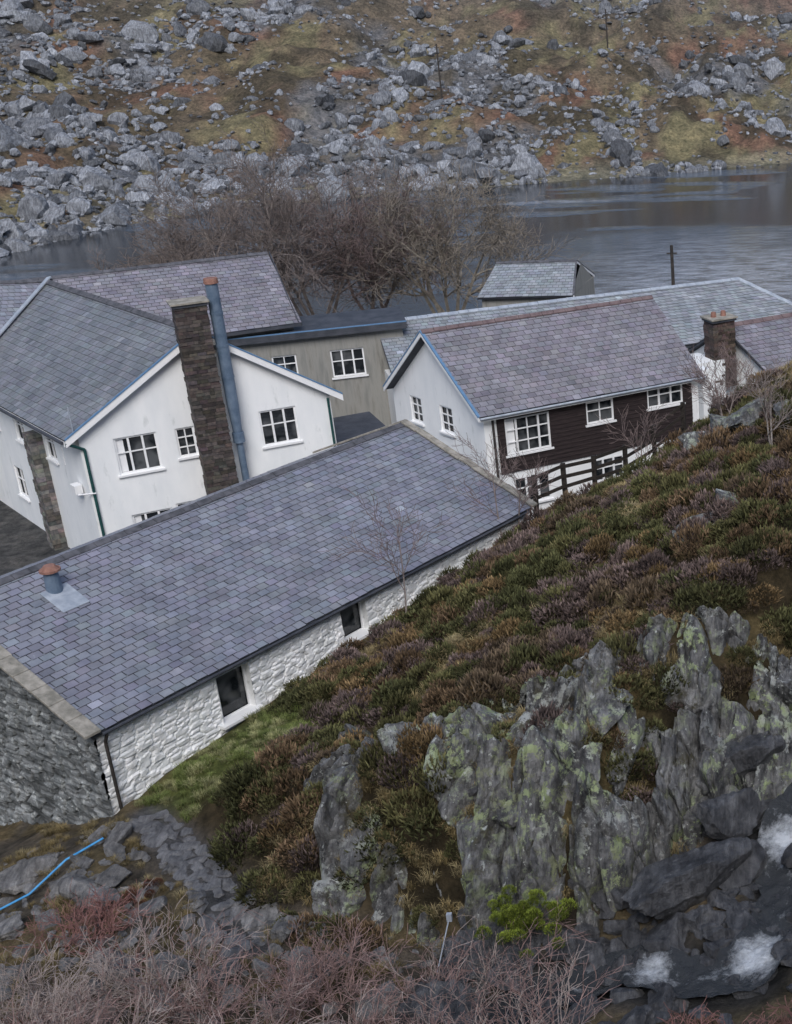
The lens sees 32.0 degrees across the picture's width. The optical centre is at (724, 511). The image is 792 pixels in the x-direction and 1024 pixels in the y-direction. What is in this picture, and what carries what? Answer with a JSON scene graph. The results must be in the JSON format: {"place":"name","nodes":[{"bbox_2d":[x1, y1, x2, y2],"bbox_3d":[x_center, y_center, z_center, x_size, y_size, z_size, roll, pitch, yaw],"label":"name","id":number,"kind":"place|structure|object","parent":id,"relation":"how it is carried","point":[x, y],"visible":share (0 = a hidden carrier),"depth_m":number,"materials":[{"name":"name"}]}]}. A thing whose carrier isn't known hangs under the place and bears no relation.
{"place":"outdoors","nodes":[
{"label":"outdoors","id":0,"kind":"place"},
{"bbox_2d":[22,430,67,550],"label":"stone pier","id":1,"kind":"structure","parent":0,"point":[42,476],"depth_m":46.50,"materials":[{"name":"grey stone"}]},
{"bbox_2d":[52,254,301,334],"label":"slate roof front","id":2,"kind":"structure","parent":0,"point":[170,288],"depth_m":55.52,"materials":[{"name":"grey stone"}]},
{"bbox_2d":[57,257,296,332],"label":"slate roof front boards","id":3,"kind":"object","parent":2,"relation":"on","point":[202,294],"visible":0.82,"depth_m":55.50,"materials":[{"name":"grey stone"}]},
{"bbox_2d":[19,251,267,279],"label":"ridge tiles","id":4,"kind":"object","parent":3,"relation":"on","point":[159,265],"visible":0.88,"depth_m":56.04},
{"bbox_2d":[212,251,301,336],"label":"fascia","id":5,"kind":"structure","parent":3,"relation":"attached to","point":[264,329],"depth_m":55.00,"materials":[{"name":"wood"}]},
{"bbox_2d":[0,0,791,1023],"bbox_3d":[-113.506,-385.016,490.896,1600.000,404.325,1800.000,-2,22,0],"label":"ground","id":6,"kind":"structure","parent":0,"point":[296,52],"depth_m":166.26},
{"bbox_2d":[0,407,99,547],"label":"wall","id":7,"kind":"structure","parent":6,"relation":"on","point":[78,517],"depth_m":46.70,"materials":[{"name":"white paint"}]},
{"bbox_2d":[14,414,23,445],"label":"window","id":8,"kind":"structure","parent":7,"relation":"attached to","point":[20,427],"depth_m":47.92,"materials":[{"name":"white glass"}]},
{"bbox_2d":[15,466,30,502],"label":"window","id":9,"kind":"structure","parent":7,"relation":"attached to","point":[23,486],"depth_m":49.64,"materials":[{"name":"white glass"}]},
{"bbox_2d":[45,431,58,464],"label":"window","id":10,"kind":"structure","parent":7,"relation":"attached to","point":[53,455],"depth_m":45.81,"materials":[{"name":"white glass"}]},
{"bbox_2d":[60,445,82,494],"bbox_3d":[-22.088,-1.574,44.061,0.713,1.900,0.250,19,30,42],"label":"wall heat vent","id":11,"kind":"object","parent":7,"relation":"attached to","point":[76,488],"depth_m":44.15,"materials":[{"name":"white plastic"}]},
{"bbox_2d":[0,837,103,909],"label":"blue hose","id":12,"kind":"object","parent":6,"relation":"on","point":[49,875],"visible":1,"depth_m":28.24,"materials":[{"name":"plastic"}]},
{"bbox_2d":[105,878,163,908],"bbox_3d":[-12.314,7.928,27.168,1.078,0.422,1.069,-2,22,0],"label":"rusty bracken bush","id":13,"kind":"object","parent":6,"relation":"on","point":[145,884],"visible":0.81,"depth_m":27.13,"materials":[{"name":"brown plant"}]},
{"bbox_2d":[85,209,251,270],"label":"bare tree","id":14,"kind":"object","parent":6,"relation":"on","point":[158,256],"visible":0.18,"depth_m":82.77,"materials":[{"name":"brown plant"}]},
{"bbox_2d":[129,809,266,958],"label":"stone path","id":15,"kind":"structure","parent":6,"relation":"on","point":[155,833],"depth_m":27.78,"materials":[{"name":"grey stone"}]},
{"bbox_2d":[166,295,238,494],"bbox_3d":[-17.590,-2.550,44.924,1.220,9.580,0.950,-14,25,-27],"label":"chimney stack","id":16,"kind":"object","parent":6,"relation":"on","point":[220,437],"depth_m":43.98,"materials":[{"name":"stone"}]},
{"bbox_2d":[78,345,336,536],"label":"gable wall","id":17,"kind":"structure","parent":6,"relation":"on","point":[157,402],"depth_m":44.89,"materials":[{"name":"white paint"}]},
{"bbox_2d":[65,444,104,535],"bbox_3d":[-21.336,0.171,44.021,0.100,5.441,0.623,17,29,39],"label":"downpipe","id":18,"kind":"object","parent":17,"relation":"attached to","point":[92,485],"visible":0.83,"depth_m":43.76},
{"bbox_2d":[78,492,95,495],"bbox_3d":[-21.367,-0.597,43.776,0.555,0.110,0.060,-14,25,-27],"label":"waste pipe","id":19,"kind":"object","parent":18,"relation":"attached to","point":[86,494],"visible":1,"depth_m":43.76,"materials":[{"name":"white plastic"}]},
{"bbox_2d":[0,284,177,439],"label":"slate roof","id":20,"kind":"structure","parent":17,"relation":"on","point":[83,344],"depth_m":46.44,"materials":[{"name":"grey stone"}]},
{"bbox_2d":[0,283,40,340],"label":"wing slate roof","id":21,"kind":"structure","parent":20,"relation":"attached to","point":[8,303],"depth_m":52.17,"materials":[{"name":"stone"}]},
{"bbox_2d":[113,432,165,477],"bbox_3d":[-19.896,-1.956,44.326,1.490,1.370,0.210,-14,25,-27],"label":"window","id":22,"kind":"structure","parent":17,"relation":"attached to","point":[138,453],"depth_m":44.39,"materials":[{"name":"white glass"}]},
{"bbox_2d":[132,507,171,523],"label":"window","id":23,"kind":"structure","parent":17,"relation":"attached to","point":[136,518],"depth_m":45.14,"materials":[{"name":"white glass"}]},
{"bbox_2d":[174,426,199,460],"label":"window","id":24,"kind":"structure","parent":17,"relation":"attached to","point":[186,441],"depth_m":45.06,"materials":[{"name":"white glass"}]},
{"bbox_2d":[258,406,302,449],"bbox_3d":[-15.811,-3.020,46.418,1.410,1.370,0.210,-14,25,-27],"label":"window","id":25,"kind":"structure","parent":17,"relation":"attached to","point":[279,426],"depth_m":46.49,"materials":[{"name":"white glass"}]},
{"bbox_2d":[326,398,335,446],"bbox_3d":[-14.148,-1.585,47.846,0.083,5.400,0.083,7,23,21],"label":"downpipe","id":26,"kind":"object","parent":17,"relation":"attached to","point":[331,422],"visible":0.35,"depth_m":47.13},
{"bbox_2d":[0,821,442,1023],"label":"scree stones","id":27,"kind":"object","parent":6,"relation":"on","point":[21,875],"visible":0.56,"depth_m":26.22,"materials":[{"name":"grey stone"}]},
{"bbox_2d":[203,277,249,480],"bbox_3d":[-16.880,-3.468,44.949,0.480,9.220,0.480,-2,22,0],"label":"metal flue","id":28,"kind":"object","parent":6,"relation":"on","point":[221,343],"visible":0.88,"depth_m":44.23,"materials":[{"name":"metal"}]},
{"bbox_2d":[119,147,356,314],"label":"bare tree","id":29,"kind":"object","parent":6,"relation":"on","point":[243,210],"visible":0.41,"depth_m":81.01,"materials":[{"name":"brown plant"}]},
{"bbox_2d":[227,327,293,338],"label":"walls","id":30,"kind":"structure","parent":6,"relation":"on","point":[263,332],"depth_m":55.17,"materials":[{"name":"beige paint"}]},
{"bbox_2d":[0,284,174,441],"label":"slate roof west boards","id":31,"kind":"object","parent":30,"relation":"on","point":[71,360],"visible":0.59,"depth_m":46.49,"materials":[{"name":"grey stone"}]},
{"bbox_2d":[0,284,33,334],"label":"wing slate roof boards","id":32,"kind":"object","parent":31,"relation":"attached to","point":[14,302],"depth_m":52.23,"materials":[{"name":"grey stone"}]},
{"bbox_2d":[0,276,50,334],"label":"valley flashing","id":33,"kind":"object","parent":32,"relation":"attached to","point":[23,306],"visible":1,"depth_m":51.80,"materials":[{"name":"grey metal"}]},
{"bbox_2d":[0,279,51,283],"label":"wing ridge tiles","id":34,"kind":"object","parent":32,"relation":"on","point":[21,281],"visible":1,"depth_m":52.68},
{"bbox_2d":[0,408,63,444],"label":"gutter","id":35,"kind":"object","parent":31,"relation":"attached to","point":[51,437],"visible":1,"depth_m":44.42,"materials":[{"name":"plastic"}]},
{"bbox_2d":[0,407,64,446],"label":"fascia","id":36,"kind":"structure","parent":31,"relation":"attached to","point":[63,445],"depth_m":44.52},
{"bbox_2d":[46,280,174,327],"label":"ridge tiles","id":37,"kind":"object","parent":31,"relation":"on","point":[144,314],"visible":0.87,"depth_m":48.12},
{"bbox_2d":[64,344,179,447],"bbox_3d":[-19.665,-4.112,43.308,4.600,3.293,0.110,-14,25,-27],"label":"bargeboard","id":38,"kind":"object","parent":31,"relation":"attached to","point":[123,394],"visible":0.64,"depth_m":43.21,"materials":[{"name":"white paint"}]},
{"bbox_2d":[67,407,73,431],"bbox_3d":[-21.375,-2.899,42.729,0.037,1.100,0.037,-11,23,-21],"label":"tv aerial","id":39,"kind":"object","parent":38,"relation":"attached to","point":[70,419],"visible":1,"depth_m":42.66,"materials":[{"name":"grey metal"}]},
{"bbox_2d":[212,336,343,400],"bbox_3d":[-15.716,-5.068,45.357,4.500,3.293,0.110,-14,25,-27],"label":"bargeboard","id":40,"kind":"object","parent":31,"relation":"attached to","point":[233,349],"visible":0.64,"depth_m":45.58,"materials":[{"name":"white paint"}]},
{"bbox_2d":[0,419,536,825],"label":"stone barn","id":41,"kind":"structure","parent":6,"relation":"on","point":[143,653],"depth_m":33.66,"materials":[{"name":"stone"}]},
{"bbox_2d":[215,664,250,719],"bbox_3d":[-12.420,4.499,32.806,0.080,1.300,1.000,11,25,29],"label":"window","id":42,"kind":"structure","parent":41,"relation":"in","point":[232,687],"depth_m":32.94,"materials":[{"name":"black glass"}]},
{"bbox_2d":[340,602,363,638],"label":"window","id":43,"kind":"structure","parent":41,"relation":"in","point":[351,617],"depth_m":36.08,"materials":[{"name":"black glass"}]},
{"bbox_2d":[131,115,479,315],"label":"bare tree","id":44,"kind":"object","parent":6,"relation":"on","point":[279,216],"visible":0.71,"depth_m":78.23,"materials":[{"name":"brown plant"}]},
{"bbox_2d":[0,900,632,1023],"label":"bare brown shrubs","id":45,"kind":"object","parent":6,"relation":"on","point":[308,991],"visible":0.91,"depth_m":23.38,"materials":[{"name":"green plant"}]},
{"bbox_2d":[236,329,402,425],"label":"walls","id":46,"kind":"structure","parent":6,"relation":"on","point":[360,394],"depth_m":56.54,"materials":[{"name":"beige paint"}]},
{"bbox_2d":[271,354,298,373],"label":"window","id":47,"kind":"structure","parent":46,"relation":"attached to","point":[289,362],"depth_m":55.76,"materials":[{"name":"white glass"}]},
{"bbox_2d":[228,306,406,345],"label":"flat roof","id":48,"kind":"structure","parent":46,"relation":"on","point":[350,322],"depth_m":56.23,"materials":[{"name":"metal"}]},
{"bbox_2d":[330,347,368,379],"bbox_3d":[-16.269,-6.440,56.510,1.540,1.270,0.210,-9,23,-16],"label":"window","id":49,"kind":"structure","parent":46,"relation":"attached to","point":[347,363],"depth_m":56.59,"materials":[{"name":"white glass"}]},
{"bbox_2d":[333,411,384,444],"bbox_3d":[-14.772,-1.759,52.520,2.600,3.300,4.260,-14,25,-27],"label":"roof","id":50,"kind":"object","parent":6,"relation":"on","point":[346,427],"visible":0.19,"depth_m":52.49,"materials":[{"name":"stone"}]},
{"bbox_2d":[258,161,474,311],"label":"bare tree","id":51,"kind":"object","parent":6,"relation":"on","point":[356,241],"visible":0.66,"depth_m":79.93,"materials":[{"name":"brown plant"}]},
{"bbox_2d":[315,485,453,612],"bbox_3d":[-9.389,1.076,35.890,3.437,4.069,2.453,-21,29,-40],"label":"bare birch sapling","id":52,"kind":"object","parent":6,"relation":"on","point":[387,551],"visible":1,"depth_m":35.63,"materials":[{"name":"brown plant"}]},
{"bbox_2d":[0,0,791,256],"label":"hillside boulders","id":53,"kind":"object","parent":6,"relation":"on","point":[525,164],"visible":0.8,"depth_m":161.84,"materials":[{"name":"grey stone"}]},
{"bbox_2d":[0,359,791,1023],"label":"moor grass","id":54,"kind":"structure","parent":6,"relation":"on","point":[186,781],"depth_m":28.21,"materials":[{"name":"brown plant"}]},
{"bbox_2d":[0,0,791,252],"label":"hillside scree","id":55,"kind":"structure","parent":6,"relation":"on","point":[127,141],"depth_m":172.54,"materials":[{"name":"grey stone"}]},
{"bbox_2d":[0,877,791,1023],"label":"bare shrubs","id":56,"kind":"object","parent":6,"relation":"on","point":[48,991],"depth_m":23.59,"materials":[{"name":"brown plant"}]},
{"bbox_2d":[434,44,442,98],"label":"telegraph pole","id":57,"kind":"object","parent":6,"relation":"on","point":[436,47],"visible":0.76,"depth_m":170.32,"materials":[{"name":"wood"}]},
{"bbox_2d":[393,343,488,470],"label":"gable wall","id":58,"kind":"structure","parent":6,"relation":"on","point":[424,378],"depth_m":47.43,"materials":[{"name":"white paint"}]},
{"bbox_2d":[410,396,424,426],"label":"window","id":59,"kind":"structure","parent":58,"relation":"attached to","point":[417,409],"depth_m":48.92,"materials":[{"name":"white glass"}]},
{"bbox_2d":[439,405,454,437],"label":"window","id":60,"kind":"structure","parent":58,"relation":"attached to","point":[446,416],"depth_m":47.61,"materials":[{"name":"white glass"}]},
{"bbox_2d":[437,912,452,974],"bbox_3d":[-5.417,8.777,24.642,0.122,1.988,1.356,6,23,19],"label":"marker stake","id":61,"kind":"object","parent":6,"relation":"on","point":[449,917],"visible":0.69,"depth_m":24.79,"materials":[{"name":"grey wood"}]},
{"bbox_2d":[316,153,598,313],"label":"bare tree","id":62,"kind":"object","parent":6,"relation":"on","point":[443,252],"visible":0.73,"depth_m":81.14,"materials":[{"name":"brown plant"}]},
{"bbox_2d":[443,426,517,533],"bbox_3d":[-7.511,-0.880,39.693,2.200,4.030,2.073,-17,26,-32],"label":"bare birch sapling","id":63,"kind":"object","parent":6,"relation":"on","point":[493,488],"visible":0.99,"depth_m":39.72,"materials":[{"name":"brown plant"}]},
{"bbox_2d":[207,358,791,954],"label":"heather","id":64,"kind":"object","parent":6,"relation":"on","point":[559,534],"visible":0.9,"depth_m":30.97,"materials":[{"name":"green plant"}]},
{"bbox_2d":[492,447,555,523],"bbox_3d":[-6.095,-0.791,40.290,1.896,3.182,1.823,-2,22,0],"label":"bare birch sapling","id":65,"kind":"object","parent":6,"relation":"on","point":[530,490],"visible":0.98,"depth_m":40.11,"materials":[{"name":"brown plant"}]},
{"bbox_2d":[473,884,577,959],"bbox_3d":[-3.706,7.549,24.353,1.759,1.524,1.604,13,26,33],"label":"green gorse bush","id":66,"kind":"object","parent":6,"relation":"on","point":[528,912],"visible":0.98,"depth_m":24.25,"materials":[{"name":"green plant"}]},
{"bbox_2d":[477,259,594,307],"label":"lakeside hut","id":67,"kind":"object","parent":6,"relation":"on","point":[513,282],"visible":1,"depth_m":73.88,"materials":[{"name":"stone"}]},
{"bbox_2d":[385,346,690,423],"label":"walls","id":68,"kind":"structure","parent":6,"relation":"on","point":[391,401],"depth_m":56.85,"materials":[{"name":"white paint"}]},
{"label":"slate roof","id":69,"kind":"object","parent":68,"relation":"on","visible":0},
{"bbox_2d":[405,277,739,320],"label":"ridge tiles","id":70,"kind":"object","parent":69,"relation":"on","point":[567,299],"visible":0.95,"depth_m":60.19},
{"bbox_2d":[739,277,791,304],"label":"hip tiles","id":71,"kind":"object","parent":69,"relation":"attached to","point":[765,291],"visible":1,"depth_m":62.91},
{"bbox_2d":[303,605,791,947],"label":"rock outcrop","id":72,"kind":"object","parent":6,"relation":"on","point":[526,855],"visible":0.65,"depth_m":26.19,"materials":[{"name":"grey stone"}]},
{"bbox_2d":[311,657,788,945],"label":"rock slabs","id":73,"kind":"object","parent":72,"relation":"on","point":[606,711],"visible":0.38,"depth_m":26.25,"materials":[{"name":"grey stone"}]},
{"bbox_2d":[483,382,698,519],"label":"front wall","id":74,"kind":"structure","parent":6,"relation":"on","point":[572,469],"depth_m":48.04,"materials":[{"name":"white paint"}]},
{"bbox_2d":[491,420,499,478],"bbox_3d":[-8.060,-1.009,46.681,0.083,4.800,0.083,-11,23,-21],"label":"downpipe","id":75,"kind":"object","parent":74,"relation":"attached to","point":[493,432],"visible":0.35,"depth_m":46.09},
{"bbox_2d":[504,411,553,457],"bbox_3d":[-7.029,-2.786,46.751,1.840,1.420,0.170,-14,25,-27],"label":"window","id":76,"kind":"structure","parent":74,"relation":"attached to","point":[526,433],"depth_m":46.81,"materials":[{"name":"white glass"}]},
{"bbox_2d":[514,472,554,502],"bbox_3d":[-6.961,-0.837,47.529,1.540,1.120,0.170,-14,25,-27],"label":"window","id":77,"kind":"structure","parent":74,"relation":"attached to","point":[523,482],"depth_m":47.66,"materials":[{"name":"white glass"}]},
{"bbox_2d":[496,383,692,473],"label":"timber cladding","id":78,"kind":"structure","parent":74,"relation":"attached to","point":[573,437],"depth_m":48.08,"materials":[{"name":"brown wood"}]},
{"bbox_2d":[585,398,616,427],"bbox_3d":[-4.573,-3.668,47.936,1.240,0.920,0.170,-14,25,-27],"label":"window","id":79,"kind":"structure","parent":74,"relation":"attached to","point":[603,409],"depth_m":47.99,"materials":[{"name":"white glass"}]},
{"bbox_2d":[596,454,622,481],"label":"window","id":80,"kind":"structure","parent":74,"relation":"attached to","point":[611,467],"depth_m":48.90,"materials":[{"name":"white glass"}]},
{"bbox_2d":[646,384,685,410],"bbox_3d":[-2.241,-4.355,49.117,1.640,0.870,0.170,-14,25,-27],"label":"window","id":81,"kind":"structure","parent":74,"relation":"attached to","point":[666,396],"depth_m":49.19,"materials":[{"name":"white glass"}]},
{"bbox_2d":[395,719,791,1023],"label":"stream boulders","id":82,"kind":"object","parent":6,"relation":"on","point":[731,862],"visible":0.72,"depth_m":24.32,"materials":[{"name":"grey stone"}]},
{"bbox_2d":[604,9,607,48],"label":"telegraph pole","id":83,"kind":"object","parent":6,"relation":"on","point":[605,12],"visible":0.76,"depth_m":193.90,"materials":[{"name":"wood"}]},
{"bbox_2d":[531,402,685,517],"bbox_3d":[-3.800,-1.623,43.524,5.969,3.153,0.372,-16,26,-31],"label":"timber fence","id":84,"kind":"object","parent":6,"relation":"on","point":[563,476],"visible":0.74,"depth_m":43.38,"materials":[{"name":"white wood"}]},
{"bbox_2d":[596,404,668,461],"bbox_3d":[-2.861,-2.234,42.324,2.539,3.014,1.544,-2,22,0],"label":"bare birch sapling","id":85,"kind":"object","parent":6,"relation":"on","point":[644,431],"visible":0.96,"depth_m":42.25,"materials":[{"name":"brown plant"}]},
{"bbox_2d":[667,245,676,284],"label":"telegraph pole","id":86,"kind":"object","parent":6,"relation":"on","point":[671,253],"visible":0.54,"depth_m":74.95,"materials":[{"name":"brown wood"}]},
{"bbox_2d":[698,366,710,419],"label":"end pier","id":87,"kind":"structure","parent":6,"relation":"on","point":[703,408],"depth_m":49.98,"materials":[{"name":"white paint"}]},
{"bbox_2d":[663,341,761,415],"bbox_3d":[-0.429,-3.941,40.364,3.236,2.939,2.016,-12,24,-23],"label":"bare birch sapling","id":88,"kind":"object","parent":6,"relation":"on","point":[717,405],"visible":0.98,"depth_m":40.18,"materials":[{"name":"brown plant"}]},
{"bbox_2d":[672,397,790,542],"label":"heath boulders","id":89,"kind":"object","parent":6,"relation":"on","point":[748,413],"visible":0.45,"depth_m":38.49,"materials":[{"name":"grey stone"}]},
{"bbox_2d":[686,1015,791,1023],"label":"heather bank","id":90,"kind":"structure","parent":6,"relation":"on","point":[714,1022],"depth_m":21.24,"materials":[{"name":"brown plant"}]},
{"bbox_2d":[688,310,791,404],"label":"slate cottage","id":91,"kind":"structure","parent":6,"relation":"on","point":[758,338],"depth_m":52.96,"materials":[{"name":"stone"}]},
{"bbox_2d":[713,349,791,444],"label":"bare birch sapling","id":92,"kind":"object","parent":6,"relation":"on","point":[769,401],"visible":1,"depth_m":35.90,"materials":[{"name":"brown plant"}]},
{"bbox_2d":[0,163,791,316],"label":"lake water","id":93,"kind":"structure","parent":0,"point":[717,224],"depth_m":118.59,"materials":[{"name":"grey liquid"}]},
{"bbox_2d":[425,299,701,417],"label":"slate roof front","id":94,"kind":"structure","parent":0,"point":[631,369],"depth_m":47.73,"materials":[{"name":"grey stone"}]},
{"bbox_2d":[429,302,696,419],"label":"slate roof front boards","id":95,"kind":"object","parent":94,"relation":"on","point":[563,364],"visible":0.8,"depth_m":47.66,"materials":[{"name":"grey stone"}]},
{"bbox_2d":[480,376,705,420],"bbox_3d":[-4.579,-4.150,47.337,8.990,0.090,0.090,-14,25,-27],"label":"gutter","id":96,"kind":"object","parent":94,"relation":"attached to","point":[577,401],"visible":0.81,"depth_m":47.09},
{"bbox_2d":[480,378,705,422],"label":"fascia","id":97,"kind":"structure","parent":94,"relation":"attached to","point":[586,401],"depth_m":47.19,"materials":[{"name":"white wood"}]},
{"bbox_2d":[381,280,791,372],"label":"slate roof front","id":98,"kind":"structure","parent":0,"point":[679,318],"depth_m":61.05,"materials":[{"name":"grey stone"}]},
{"bbox_2d":[381,282,789,371],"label":"slate roof front boards","id":99,"kind":"object","parent":98,"relation":"on","point":[616,298],"visible":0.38,"depth_m":61.05,"materials":[{"name":"grey stone"}]},
{"bbox_2d":[483,783,791,1023],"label":"stream water","id":100,"kind":"structure","parent":0,"point":[746,953],"depth_m":23.60,"materials":[{"name":"grey liquid"}]},
{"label":"back walls","id":101,"kind":"object","parent":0,"visible":0},
{"bbox_2d":[386,302,632,388],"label":"slate roof back boards","id":102,"kind":"object","parent":101,"relation":"on","point":[407,363],"visible":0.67,"depth_m":48.07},
{"bbox_2d":[383,332,420,390],"bbox_3d":[-11.828,-5.513,47.913,3.076,2.813,0.110,19,30,42],"label":"bargeboard back","id":103,"kind":"object","parent":102,"relation":"attached to","point":[403,359],"visible":1,"depth_m":47.79,"materials":[{"name":"blue paint"}]},
{"bbox_2d":[419,330,479,421],"bbox_3d":[-9.651,-4.783,45.893,3.042,2.813,0.110,18,29,41],"label":"bargeboard front","id":104,"kind":"object","parent":102,"relation":"attached to","point":[450,377],"visible":1,"depth_m":45.84,"materials":[{"name":"blue paint"}]},
{"bbox_2d":[421,295,652,333],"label":"ridge tiles","id":105,"kind":"object","parent":102,"relation":"on","point":[514,317],"visible":1,"depth_m":48.22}
]}

